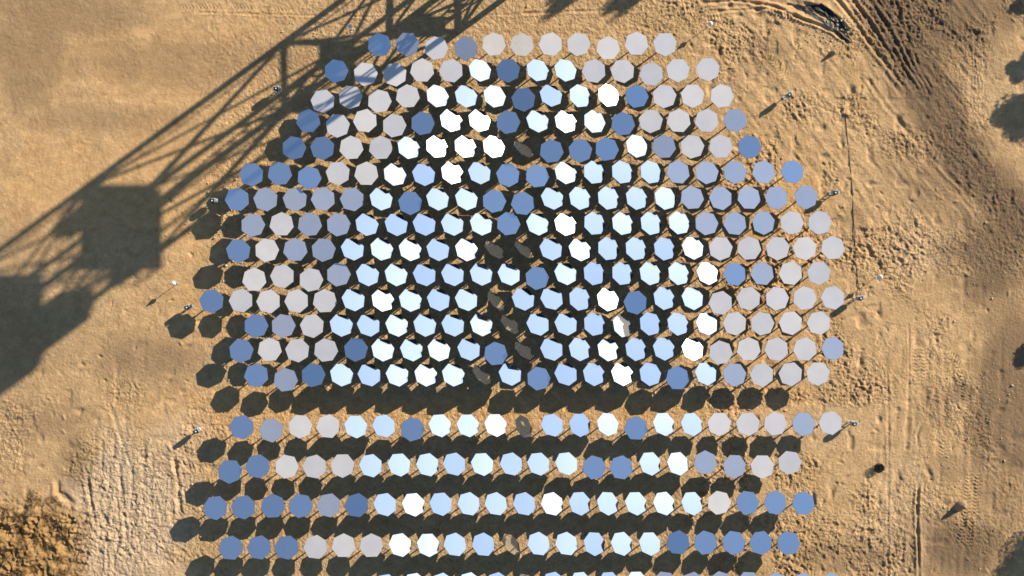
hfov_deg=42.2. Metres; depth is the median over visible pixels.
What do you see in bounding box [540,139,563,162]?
heliostat
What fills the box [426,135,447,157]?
heliostat
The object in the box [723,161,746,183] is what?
heliostat
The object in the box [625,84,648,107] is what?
heliostat
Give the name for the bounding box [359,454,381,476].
heliostat
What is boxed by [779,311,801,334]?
heliostat
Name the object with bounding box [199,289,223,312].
heliostat
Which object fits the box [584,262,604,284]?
heliostat
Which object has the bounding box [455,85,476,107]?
heliostat
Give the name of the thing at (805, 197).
heliostat
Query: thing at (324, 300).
heliostat
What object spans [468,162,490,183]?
heliostat
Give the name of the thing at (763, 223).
heliostat
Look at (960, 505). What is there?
dirt mound
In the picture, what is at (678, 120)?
heliostat
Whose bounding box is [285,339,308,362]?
heliostat
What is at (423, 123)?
heliostat
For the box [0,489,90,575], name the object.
dry scrub
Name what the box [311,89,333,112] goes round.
heliostat
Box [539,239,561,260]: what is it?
heliostat
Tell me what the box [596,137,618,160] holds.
heliostat
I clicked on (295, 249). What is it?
heliostat
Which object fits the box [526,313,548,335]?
heliostat
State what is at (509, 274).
heliostat
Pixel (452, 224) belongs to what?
heliostat
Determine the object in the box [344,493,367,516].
heliostat
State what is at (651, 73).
heliostat
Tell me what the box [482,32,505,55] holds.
heliostat
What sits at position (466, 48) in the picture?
heliostat
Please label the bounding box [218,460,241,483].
heliostat
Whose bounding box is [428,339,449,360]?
heliostat
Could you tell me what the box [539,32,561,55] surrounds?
heliostat
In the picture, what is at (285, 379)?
heliostat
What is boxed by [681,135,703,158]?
heliostat
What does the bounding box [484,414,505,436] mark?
heliostat
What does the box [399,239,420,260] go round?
heliostat
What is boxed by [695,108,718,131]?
heliostat
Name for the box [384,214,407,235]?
heliostat
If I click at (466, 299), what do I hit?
heliostat
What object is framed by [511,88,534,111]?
heliostat
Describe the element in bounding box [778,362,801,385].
heliostat
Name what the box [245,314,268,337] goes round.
heliostat
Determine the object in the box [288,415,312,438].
heliostat
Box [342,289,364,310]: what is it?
heliostat
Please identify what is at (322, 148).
heliostat
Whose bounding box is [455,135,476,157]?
heliostat
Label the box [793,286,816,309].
heliostat
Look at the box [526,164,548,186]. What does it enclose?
heliostat
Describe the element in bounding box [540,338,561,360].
heliostat
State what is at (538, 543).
heliostat
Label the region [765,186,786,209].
heliostat
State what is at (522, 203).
heliostat
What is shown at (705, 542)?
heliostat
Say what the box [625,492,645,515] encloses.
heliostat
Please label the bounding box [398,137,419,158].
heliostat
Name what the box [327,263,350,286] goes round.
heliostat
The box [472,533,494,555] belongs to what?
heliostat
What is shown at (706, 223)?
heliostat
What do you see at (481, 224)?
heliostat
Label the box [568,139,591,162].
heliostat
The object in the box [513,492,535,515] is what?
heliostat
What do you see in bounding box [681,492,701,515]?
heliostat
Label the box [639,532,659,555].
heliostat
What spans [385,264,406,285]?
heliostat
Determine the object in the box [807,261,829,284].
heliostat
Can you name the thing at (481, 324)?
heliostat
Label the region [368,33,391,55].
heliostat
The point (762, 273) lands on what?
heliostat
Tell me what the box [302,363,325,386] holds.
heliostat
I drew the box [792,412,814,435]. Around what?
heliostat
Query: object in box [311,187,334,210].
heliostat
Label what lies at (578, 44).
heliostat
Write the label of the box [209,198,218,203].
control box
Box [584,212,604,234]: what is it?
heliostat
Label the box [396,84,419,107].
heliostat
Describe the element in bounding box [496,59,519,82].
heliostat
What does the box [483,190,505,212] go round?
heliostat
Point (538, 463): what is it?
heliostat
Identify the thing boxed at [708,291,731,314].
heliostat
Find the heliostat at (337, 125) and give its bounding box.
[326,114,349,137]
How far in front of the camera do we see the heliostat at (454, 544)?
81.50 m
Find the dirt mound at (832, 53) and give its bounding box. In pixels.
[828,50,836,56]
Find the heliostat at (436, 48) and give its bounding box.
[425,36,448,59]
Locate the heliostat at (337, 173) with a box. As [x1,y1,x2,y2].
[326,162,349,184]
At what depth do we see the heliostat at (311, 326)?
81.50 m
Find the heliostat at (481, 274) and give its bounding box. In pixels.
[470,263,491,285]
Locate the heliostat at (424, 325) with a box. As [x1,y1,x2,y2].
[413,314,435,336]
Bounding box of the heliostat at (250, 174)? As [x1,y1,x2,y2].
[239,163,262,186]
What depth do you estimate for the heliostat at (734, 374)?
81.50 m
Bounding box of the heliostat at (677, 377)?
[666,366,688,388]
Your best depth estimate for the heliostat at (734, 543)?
81.50 m
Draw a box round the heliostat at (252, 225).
[241,214,264,236]
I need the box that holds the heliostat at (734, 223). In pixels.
[723,211,745,234]
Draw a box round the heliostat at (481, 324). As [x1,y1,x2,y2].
[470,314,491,336]
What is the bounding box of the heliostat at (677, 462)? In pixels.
[667,452,687,475]
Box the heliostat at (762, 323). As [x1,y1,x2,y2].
[751,312,773,335]
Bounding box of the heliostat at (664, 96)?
[653,85,675,107]
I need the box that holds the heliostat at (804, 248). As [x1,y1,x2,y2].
[793,237,815,259]
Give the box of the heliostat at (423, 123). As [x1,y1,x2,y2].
[411,111,434,134]
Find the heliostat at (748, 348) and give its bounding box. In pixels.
[737,337,760,359]
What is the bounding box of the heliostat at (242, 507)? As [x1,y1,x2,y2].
[231,495,254,519]
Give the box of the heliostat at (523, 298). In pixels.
[512,288,533,310]
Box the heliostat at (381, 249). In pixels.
[370,238,392,260]
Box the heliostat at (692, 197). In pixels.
[681,186,703,208]
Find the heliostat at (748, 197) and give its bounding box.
[738,186,760,208]
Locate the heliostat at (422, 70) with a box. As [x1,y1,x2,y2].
[410,58,433,81]
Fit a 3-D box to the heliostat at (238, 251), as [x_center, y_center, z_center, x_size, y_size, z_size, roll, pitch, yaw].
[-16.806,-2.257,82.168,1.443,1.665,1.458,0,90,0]
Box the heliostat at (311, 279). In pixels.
[300,268,322,291]
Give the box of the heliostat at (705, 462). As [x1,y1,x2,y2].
[694,450,716,473]
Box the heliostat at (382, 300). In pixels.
[372,289,393,311]
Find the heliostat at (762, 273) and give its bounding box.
[751,261,773,284]
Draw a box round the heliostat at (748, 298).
[736,287,759,310]
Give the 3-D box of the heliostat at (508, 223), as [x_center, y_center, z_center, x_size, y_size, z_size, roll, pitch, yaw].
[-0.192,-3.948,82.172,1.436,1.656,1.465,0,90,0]
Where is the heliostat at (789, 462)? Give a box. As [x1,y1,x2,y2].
[778,451,801,474]
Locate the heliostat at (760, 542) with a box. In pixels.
[749,531,771,554]
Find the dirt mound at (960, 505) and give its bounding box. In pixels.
[954,500,966,511]
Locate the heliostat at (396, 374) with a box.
[386,364,407,386]
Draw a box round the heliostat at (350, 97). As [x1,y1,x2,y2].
[339,86,362,108]
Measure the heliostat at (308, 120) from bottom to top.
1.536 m
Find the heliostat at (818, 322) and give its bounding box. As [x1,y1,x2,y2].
[806,311,829,334]
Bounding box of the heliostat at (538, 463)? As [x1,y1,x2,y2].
[527,453,548,475]
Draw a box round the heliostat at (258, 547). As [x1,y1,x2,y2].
[247,535,270,559]
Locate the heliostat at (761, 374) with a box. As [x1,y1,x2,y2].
[750,363,772,386]
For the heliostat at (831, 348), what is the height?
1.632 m
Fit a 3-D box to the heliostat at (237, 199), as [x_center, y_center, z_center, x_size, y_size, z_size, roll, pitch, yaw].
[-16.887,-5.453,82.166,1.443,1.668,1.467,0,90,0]
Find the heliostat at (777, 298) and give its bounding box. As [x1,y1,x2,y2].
[766,287,788,310]
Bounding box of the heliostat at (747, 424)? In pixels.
[736,412,759,435]
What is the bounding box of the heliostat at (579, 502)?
[569,492,589,515]
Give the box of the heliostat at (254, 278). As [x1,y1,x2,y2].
[242,267,265,290]
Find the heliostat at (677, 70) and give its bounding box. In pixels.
[666,59,689,81]
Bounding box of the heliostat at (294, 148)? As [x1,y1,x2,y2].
[283,136,305,159]
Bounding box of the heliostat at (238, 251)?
[226,239,249,262]
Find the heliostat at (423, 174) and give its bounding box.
[412,164,434,185]
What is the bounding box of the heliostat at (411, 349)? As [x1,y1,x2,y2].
[400,339,421,360]
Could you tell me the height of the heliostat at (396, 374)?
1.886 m
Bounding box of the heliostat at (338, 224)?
[327,213,350,236]
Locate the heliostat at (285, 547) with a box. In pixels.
[274,536,297,559]
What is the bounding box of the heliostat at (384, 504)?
[373,493,395,515]
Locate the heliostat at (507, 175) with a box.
[496,164,518,186]
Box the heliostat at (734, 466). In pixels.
[723,455,745,478]
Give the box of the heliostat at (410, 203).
[398,192,421,214]
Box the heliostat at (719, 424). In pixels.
[707,413,730,435]
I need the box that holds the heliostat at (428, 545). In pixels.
[417,534,438,556]
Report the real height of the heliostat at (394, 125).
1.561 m
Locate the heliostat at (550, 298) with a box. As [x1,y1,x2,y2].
[540,287,562,309]
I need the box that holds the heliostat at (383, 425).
[372,415,394,437]
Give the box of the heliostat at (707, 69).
[696,58,719,81]
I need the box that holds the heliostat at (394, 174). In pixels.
[384,163,405,185]
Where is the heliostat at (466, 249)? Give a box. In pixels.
[455,239,477,260]
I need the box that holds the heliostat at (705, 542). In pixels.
[694,530,716,554]
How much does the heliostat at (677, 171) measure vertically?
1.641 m
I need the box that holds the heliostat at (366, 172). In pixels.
[354,161,377,184]
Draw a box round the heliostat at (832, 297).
[821,286,843,309]
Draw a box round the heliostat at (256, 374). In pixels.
[244,363,267,386]
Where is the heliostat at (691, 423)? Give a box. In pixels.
[680,413,701,435]
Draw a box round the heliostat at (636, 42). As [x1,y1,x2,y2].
[625,31,647,54]
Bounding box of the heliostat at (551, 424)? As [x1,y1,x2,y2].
[541,414,562,436]
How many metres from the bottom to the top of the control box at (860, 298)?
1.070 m
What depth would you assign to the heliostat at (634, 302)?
81.50 m
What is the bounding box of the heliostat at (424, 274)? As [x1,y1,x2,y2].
[413,264,434,285]
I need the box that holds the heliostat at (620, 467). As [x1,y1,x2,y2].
[609,455,631,478]
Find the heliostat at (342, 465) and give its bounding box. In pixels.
[330,454,354,477]
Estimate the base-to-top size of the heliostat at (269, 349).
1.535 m
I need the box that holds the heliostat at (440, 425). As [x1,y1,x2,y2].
[428,414,450,436]
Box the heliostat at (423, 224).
[413,214,434,235]
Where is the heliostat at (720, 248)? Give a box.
[709,237,732,260]
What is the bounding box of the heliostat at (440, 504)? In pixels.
[429,493,451,515]
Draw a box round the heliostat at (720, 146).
[709,134,732,157]
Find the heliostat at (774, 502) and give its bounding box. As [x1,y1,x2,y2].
[764,490,785,514]
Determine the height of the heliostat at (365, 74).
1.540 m
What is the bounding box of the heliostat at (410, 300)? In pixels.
[399,289,421,311]
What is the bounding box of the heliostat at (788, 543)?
[778,531,799,554]
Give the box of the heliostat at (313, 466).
[302,455,325,478]
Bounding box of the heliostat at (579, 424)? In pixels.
[569,414,590,436]
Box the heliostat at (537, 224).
[526,213,547,235]
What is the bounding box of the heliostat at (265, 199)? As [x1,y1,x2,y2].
[253,188,276,210]
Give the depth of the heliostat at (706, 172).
81.50 m
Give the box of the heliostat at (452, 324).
[441,314,463,336]
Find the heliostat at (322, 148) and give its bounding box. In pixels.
[310,136,333,159]
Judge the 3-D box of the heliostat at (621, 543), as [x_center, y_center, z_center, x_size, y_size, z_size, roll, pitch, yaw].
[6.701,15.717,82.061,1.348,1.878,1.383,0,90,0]
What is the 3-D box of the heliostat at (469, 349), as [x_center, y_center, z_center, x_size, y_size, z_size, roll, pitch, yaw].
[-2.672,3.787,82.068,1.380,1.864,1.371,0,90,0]
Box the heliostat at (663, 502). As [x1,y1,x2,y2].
[653,492,673,515]
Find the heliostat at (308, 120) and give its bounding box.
[296,109,319,131]
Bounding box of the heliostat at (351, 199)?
[340,188,362,210]
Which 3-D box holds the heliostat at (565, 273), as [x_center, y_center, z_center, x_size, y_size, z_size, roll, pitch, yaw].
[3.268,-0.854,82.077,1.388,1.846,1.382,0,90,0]
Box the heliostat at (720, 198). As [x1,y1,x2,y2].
[709,186,730,209]
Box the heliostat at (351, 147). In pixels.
[340,135,362,158]
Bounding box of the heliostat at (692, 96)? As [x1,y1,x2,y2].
[681,85,703,107]
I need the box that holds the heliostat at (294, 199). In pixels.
[283,188,306,211]
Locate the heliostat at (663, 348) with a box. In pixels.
[653,338,673,360]
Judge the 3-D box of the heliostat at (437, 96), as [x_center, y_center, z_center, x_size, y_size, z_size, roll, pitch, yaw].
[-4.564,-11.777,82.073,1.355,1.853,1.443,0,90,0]
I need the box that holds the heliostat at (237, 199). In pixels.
[225,188,248,210]
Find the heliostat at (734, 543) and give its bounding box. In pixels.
[722,531,745,554]
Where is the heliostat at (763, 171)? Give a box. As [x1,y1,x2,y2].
[752,160,774,183]
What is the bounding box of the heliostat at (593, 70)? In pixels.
[582,59,604,82]
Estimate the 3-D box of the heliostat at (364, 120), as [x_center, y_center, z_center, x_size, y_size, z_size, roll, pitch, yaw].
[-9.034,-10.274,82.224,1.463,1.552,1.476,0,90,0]
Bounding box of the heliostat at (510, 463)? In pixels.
[500,452,521,475]
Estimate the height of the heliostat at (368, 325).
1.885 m
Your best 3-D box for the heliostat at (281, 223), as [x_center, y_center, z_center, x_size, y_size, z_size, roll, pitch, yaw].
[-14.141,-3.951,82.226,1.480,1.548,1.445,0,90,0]
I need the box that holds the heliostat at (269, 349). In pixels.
[258,338,281,360]
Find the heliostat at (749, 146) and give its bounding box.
[738,135,761,158]
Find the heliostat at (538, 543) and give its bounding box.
[527,532,549,554]
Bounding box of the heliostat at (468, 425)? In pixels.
[456,414,478,436]
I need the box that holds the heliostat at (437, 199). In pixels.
[426,188,448,210]
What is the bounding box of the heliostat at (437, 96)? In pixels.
[426,85,448,106]
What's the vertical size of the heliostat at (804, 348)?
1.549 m
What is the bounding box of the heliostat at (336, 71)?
[325,59,348,82]
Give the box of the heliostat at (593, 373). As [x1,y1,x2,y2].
[583,363,604,385]
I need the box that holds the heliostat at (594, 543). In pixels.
[583,532,604,555]
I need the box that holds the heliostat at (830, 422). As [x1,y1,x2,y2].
[818,411,841,434]
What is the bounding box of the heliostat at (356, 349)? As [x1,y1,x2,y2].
[344,338,367,361]
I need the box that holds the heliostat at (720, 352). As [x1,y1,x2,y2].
[709,340,732,363]
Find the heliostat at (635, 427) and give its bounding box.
[624,416,647,439]
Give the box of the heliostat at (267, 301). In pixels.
[256,289,279,312]
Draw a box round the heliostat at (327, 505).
[316,493,339,516]
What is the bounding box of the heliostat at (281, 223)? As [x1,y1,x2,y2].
[270,212,293,234]
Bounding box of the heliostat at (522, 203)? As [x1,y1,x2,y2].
[511,191,533,214]
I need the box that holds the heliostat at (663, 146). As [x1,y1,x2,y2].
[652,134,675,157]
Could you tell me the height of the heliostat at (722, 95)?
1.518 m
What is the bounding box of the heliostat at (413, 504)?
[402,493,423,516]
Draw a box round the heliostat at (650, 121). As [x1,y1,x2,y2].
[639,110,662,132]
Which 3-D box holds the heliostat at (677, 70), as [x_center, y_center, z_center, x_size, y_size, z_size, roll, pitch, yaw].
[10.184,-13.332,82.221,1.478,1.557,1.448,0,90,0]
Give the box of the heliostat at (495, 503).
[484,492,506,514]
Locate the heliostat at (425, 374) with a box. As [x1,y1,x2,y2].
[414,364,436,386]
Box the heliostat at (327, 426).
[316,414,339,437]
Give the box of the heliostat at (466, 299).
[455,289,476,310]
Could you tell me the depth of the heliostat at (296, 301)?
81.50 m
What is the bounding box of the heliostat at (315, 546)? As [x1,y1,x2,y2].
[303,535,326,558]
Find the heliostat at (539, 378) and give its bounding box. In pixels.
[527,367,550,390]
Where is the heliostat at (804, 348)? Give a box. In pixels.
[793,337,815,360]
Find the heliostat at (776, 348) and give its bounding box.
[764,337,787,360]
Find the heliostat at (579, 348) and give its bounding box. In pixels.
[569,338,589,360]
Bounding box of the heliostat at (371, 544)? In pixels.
[359,533,383,556]
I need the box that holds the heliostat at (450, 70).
[439,59,462,82]
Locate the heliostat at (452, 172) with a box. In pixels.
[441,162,462,183]
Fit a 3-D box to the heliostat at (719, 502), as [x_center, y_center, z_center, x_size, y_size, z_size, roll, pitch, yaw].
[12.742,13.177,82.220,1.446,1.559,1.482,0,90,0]
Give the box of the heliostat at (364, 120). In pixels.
[353,109,376,132]
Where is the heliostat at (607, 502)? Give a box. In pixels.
[597,492,617,515]
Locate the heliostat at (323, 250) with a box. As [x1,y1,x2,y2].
[312,238,335,261]
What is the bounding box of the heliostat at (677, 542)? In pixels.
[666,530,689,553]
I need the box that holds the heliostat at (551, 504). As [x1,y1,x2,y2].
[541,492,562,515]
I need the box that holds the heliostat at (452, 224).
[441,214,462,235]
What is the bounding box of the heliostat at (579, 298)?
[569,287,590,310]
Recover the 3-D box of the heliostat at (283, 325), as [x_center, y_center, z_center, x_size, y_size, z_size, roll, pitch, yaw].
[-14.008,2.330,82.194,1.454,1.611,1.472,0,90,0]
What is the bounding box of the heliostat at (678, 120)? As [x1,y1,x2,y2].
[667,109,690,131]
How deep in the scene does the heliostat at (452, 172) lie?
81.50 m
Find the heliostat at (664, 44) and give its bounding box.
[653,33,676,56]
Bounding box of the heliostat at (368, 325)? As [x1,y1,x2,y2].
[357,314,378,336]
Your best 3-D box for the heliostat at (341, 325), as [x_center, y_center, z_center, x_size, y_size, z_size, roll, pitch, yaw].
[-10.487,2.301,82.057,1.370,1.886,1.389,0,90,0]
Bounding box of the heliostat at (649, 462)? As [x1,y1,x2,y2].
[639,452,659,475]
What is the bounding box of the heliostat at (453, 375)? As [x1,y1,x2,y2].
[442,364,464,386]
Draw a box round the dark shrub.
[873,463,884,473]
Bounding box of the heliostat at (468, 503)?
[457,492,479,515]
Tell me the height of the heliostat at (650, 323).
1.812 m
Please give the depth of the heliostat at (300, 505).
81.50 m
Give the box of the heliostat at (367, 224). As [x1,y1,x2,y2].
[355,213,378,235]
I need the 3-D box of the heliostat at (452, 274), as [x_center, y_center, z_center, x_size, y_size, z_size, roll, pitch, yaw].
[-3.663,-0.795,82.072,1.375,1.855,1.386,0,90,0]
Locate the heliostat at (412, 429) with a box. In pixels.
[401,418,424,441]
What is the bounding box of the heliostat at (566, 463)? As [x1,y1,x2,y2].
[555,452,576,474]
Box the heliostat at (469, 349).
[457,338,479,360]
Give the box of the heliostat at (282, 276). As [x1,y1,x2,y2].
[270,264,293,287]
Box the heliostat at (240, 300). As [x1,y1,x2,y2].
[229,289,251,311]
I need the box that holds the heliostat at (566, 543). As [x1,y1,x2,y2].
[555,532,577,554]
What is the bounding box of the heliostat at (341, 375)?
[330,364,352,386]
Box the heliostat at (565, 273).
[554,263,575,284]
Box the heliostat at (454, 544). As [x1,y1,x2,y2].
[443,533,465,555]
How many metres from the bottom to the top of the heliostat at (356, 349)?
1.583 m
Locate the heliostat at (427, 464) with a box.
[416,453,438,475]
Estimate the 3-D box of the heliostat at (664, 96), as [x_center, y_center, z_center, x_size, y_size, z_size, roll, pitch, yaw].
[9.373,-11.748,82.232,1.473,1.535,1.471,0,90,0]
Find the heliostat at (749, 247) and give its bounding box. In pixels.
[737,236,760,259]
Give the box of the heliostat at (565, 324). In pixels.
[554,313,576,335]
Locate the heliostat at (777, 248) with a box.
[766,237,789,260]
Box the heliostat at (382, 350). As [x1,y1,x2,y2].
[371,339,393,361]
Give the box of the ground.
[0,0,1023,575]
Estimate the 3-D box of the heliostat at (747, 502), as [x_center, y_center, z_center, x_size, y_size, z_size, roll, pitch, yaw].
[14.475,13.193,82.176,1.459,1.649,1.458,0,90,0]
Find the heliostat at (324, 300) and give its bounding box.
[313,289,336,311]
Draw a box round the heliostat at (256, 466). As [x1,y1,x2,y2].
[245,454,268,477]
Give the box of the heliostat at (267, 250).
[255,238,278,261]
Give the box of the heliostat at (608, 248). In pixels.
[598,237,618,259]
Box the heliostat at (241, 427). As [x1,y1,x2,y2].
[229,415,252,438]
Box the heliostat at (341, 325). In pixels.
[330,314,352,336]
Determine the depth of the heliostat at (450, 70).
81.50 m
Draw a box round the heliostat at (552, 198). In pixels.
[541,188,562,209]
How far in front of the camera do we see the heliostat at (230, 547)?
81.50 m
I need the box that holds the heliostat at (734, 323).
[723,312,745,335]
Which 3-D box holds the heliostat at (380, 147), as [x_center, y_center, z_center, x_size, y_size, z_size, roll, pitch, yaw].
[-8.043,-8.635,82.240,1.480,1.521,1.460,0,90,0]
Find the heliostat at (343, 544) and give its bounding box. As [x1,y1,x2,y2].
[332,533,355,556]
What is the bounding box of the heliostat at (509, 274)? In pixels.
[497,263,519,285]
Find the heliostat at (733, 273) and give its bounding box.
[723,262,745,285]
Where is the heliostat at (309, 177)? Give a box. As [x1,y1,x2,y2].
[298,166,321,188]
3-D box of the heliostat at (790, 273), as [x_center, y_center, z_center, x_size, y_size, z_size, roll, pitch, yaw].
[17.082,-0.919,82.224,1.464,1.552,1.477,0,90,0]
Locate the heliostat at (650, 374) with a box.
[639,362,660,385]
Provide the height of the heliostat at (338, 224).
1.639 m
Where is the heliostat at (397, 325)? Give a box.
[385,314,407,336]
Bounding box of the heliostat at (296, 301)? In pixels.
[284,289,307,312]
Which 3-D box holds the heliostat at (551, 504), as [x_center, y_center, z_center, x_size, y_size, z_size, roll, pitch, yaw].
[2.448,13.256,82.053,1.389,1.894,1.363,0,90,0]
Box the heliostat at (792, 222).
[781,211,803,234]
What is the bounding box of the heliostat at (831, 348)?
[821,337,842,360]
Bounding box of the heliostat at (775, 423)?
[764,411,786,434]
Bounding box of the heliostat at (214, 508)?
[203,496,226,519]
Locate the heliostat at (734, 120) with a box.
[723,108,745,131]
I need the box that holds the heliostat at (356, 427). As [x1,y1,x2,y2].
[344,416,366,438]
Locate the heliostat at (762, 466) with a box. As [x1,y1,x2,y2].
[750,455,773,478]
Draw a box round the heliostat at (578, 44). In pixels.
[567,32,590,55]
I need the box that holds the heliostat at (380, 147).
[369,136,392,158]
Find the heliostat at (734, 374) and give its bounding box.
[723,363,745,386]
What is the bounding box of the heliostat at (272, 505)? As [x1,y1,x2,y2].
[261,494,284,517]
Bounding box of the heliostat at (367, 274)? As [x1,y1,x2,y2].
[356,264,378,285]
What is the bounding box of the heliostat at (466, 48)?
[454,36,477,60]
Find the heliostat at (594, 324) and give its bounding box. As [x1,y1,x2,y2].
[584,312,605,335]
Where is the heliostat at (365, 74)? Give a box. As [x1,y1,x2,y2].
[354,62,377,85]
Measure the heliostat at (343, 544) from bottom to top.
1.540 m
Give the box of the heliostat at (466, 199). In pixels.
[455,188,477,209]
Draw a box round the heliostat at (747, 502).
[736,491,758,514]
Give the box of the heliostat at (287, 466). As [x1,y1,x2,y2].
[276,455,298,478]
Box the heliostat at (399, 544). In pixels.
[388,533,410,556]
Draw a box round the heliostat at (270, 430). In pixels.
[259,419,282,442]
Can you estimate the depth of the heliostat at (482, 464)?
81.50 m
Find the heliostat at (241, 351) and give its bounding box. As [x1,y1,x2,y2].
[229,339,253,362]
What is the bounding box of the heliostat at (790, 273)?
[779,261,801,284]
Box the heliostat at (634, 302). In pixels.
[623,291,646,314]
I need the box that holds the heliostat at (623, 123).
[611,112,634,134]
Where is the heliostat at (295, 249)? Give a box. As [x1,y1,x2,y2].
[283,238,306,260]
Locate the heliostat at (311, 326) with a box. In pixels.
[300,314,323,337]
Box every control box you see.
[184,304,193,309]
[192,426,202,433]
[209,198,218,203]
[273,86,281,91]
[782,91,792,98]
[828,190,839,195]
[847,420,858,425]
[853,295,864,300]
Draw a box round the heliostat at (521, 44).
[510,33,533,55]
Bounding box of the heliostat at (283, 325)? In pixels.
[272,314,295,337]
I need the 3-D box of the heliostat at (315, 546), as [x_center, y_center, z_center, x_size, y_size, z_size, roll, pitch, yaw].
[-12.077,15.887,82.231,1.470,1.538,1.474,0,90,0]
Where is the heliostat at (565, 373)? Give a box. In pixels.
[554,363,576,385]
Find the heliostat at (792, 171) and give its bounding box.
[781,160,802,183]
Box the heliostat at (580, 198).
[569,187,590,209]
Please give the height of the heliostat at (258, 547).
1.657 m
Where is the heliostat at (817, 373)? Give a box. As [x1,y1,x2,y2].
[806,362,829,385]
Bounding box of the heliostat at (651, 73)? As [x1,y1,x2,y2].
[639,62,662,85]
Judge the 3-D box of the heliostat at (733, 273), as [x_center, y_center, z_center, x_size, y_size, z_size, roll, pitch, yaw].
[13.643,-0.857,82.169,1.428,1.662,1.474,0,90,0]
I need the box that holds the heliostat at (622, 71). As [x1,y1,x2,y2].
[611,59,633,82]
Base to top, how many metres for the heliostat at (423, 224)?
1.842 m
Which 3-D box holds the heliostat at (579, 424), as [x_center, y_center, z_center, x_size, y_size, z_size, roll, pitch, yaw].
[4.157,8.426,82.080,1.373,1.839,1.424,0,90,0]
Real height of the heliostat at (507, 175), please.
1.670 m
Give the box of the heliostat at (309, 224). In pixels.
[298,212,321,235]
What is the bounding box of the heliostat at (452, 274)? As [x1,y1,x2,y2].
[441,264,463,285]
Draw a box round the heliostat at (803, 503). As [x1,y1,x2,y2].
[792,491,814,514]
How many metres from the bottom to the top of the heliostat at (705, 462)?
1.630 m
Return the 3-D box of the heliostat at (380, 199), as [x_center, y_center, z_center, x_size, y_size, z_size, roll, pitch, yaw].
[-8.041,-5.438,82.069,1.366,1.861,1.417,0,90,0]
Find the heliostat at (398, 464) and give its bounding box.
[388,454,409,476]
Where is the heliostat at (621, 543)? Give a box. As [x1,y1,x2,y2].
[611,532,631,555]
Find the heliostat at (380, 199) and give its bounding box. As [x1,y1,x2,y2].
[370,188,391,210]
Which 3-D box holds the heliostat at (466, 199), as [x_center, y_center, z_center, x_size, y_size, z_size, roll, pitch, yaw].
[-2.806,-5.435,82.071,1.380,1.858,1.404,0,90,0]
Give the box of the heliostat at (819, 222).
[808,211,831,234]
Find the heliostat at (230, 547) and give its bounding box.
[218,536,242,559]
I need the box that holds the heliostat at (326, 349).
[314,338,337,361]
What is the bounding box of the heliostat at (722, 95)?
[710,84,733,107]
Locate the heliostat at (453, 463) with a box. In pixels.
[443,453,464,475]
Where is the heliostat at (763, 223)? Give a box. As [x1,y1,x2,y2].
[752,212,774,234]
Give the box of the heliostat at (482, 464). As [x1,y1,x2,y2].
[471,453,492,475]
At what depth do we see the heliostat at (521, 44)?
81.50 m
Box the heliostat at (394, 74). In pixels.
[383,63,405,86]
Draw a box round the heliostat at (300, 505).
[289,494,312,517]
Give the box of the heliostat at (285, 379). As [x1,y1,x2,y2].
[274,368,297,391]
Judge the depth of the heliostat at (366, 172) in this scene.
81.50 m
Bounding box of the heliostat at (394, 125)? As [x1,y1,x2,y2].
[383,114,406,137]
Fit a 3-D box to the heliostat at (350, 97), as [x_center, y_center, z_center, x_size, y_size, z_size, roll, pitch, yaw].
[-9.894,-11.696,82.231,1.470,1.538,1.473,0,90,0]
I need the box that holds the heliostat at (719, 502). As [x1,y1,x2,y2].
[708,491,730,514]
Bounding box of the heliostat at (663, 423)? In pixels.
[653,413,673,435]
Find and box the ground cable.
[844,98,860,294]
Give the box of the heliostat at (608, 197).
[598,187,618,209]
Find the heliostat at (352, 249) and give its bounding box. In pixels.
[341,239,363,260]
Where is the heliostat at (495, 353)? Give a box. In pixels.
[484,342,507,364]
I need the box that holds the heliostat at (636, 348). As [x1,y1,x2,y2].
[625,338,646,360]
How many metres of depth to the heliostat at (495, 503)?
81.50 m
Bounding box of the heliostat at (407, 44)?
[396,33,418,56]
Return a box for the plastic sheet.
[788,3,852,42]
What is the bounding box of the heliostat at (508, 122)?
[497,110,519,133]
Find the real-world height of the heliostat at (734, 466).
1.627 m
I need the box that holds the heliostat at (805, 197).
[795,186,817,208]
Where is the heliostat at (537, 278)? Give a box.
[526,266,548,289]
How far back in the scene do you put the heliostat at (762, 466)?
81.50 m
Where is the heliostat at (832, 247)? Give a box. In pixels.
[821,236,844,258]
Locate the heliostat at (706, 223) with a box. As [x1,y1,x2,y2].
[695,212,717,234]
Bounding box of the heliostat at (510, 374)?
[499,363,520,385]
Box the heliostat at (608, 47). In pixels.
[596,36,619,58]
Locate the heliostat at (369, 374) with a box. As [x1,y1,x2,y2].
[358,364,379,385]
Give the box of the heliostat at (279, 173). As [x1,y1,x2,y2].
[268,162,291,184]
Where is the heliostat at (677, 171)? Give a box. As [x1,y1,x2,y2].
[666,160,688,183]
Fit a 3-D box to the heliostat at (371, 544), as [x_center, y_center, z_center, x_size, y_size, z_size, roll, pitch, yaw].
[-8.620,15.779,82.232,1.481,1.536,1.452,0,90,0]
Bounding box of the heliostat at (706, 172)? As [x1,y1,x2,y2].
[695,161,718,183]
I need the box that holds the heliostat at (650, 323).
[640,312,660,335]
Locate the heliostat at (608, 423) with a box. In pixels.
[597,413,618,435]
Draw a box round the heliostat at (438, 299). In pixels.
[427,289,449,310]
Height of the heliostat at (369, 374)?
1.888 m
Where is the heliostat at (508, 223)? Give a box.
[497,212,520,234]
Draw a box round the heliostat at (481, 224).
[470,213,491,235]
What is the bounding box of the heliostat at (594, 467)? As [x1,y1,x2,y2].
[583,455,605,479]
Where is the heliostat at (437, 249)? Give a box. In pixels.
[426,239,448,260]
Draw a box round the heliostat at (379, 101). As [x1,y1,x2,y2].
[368,89,391,112]

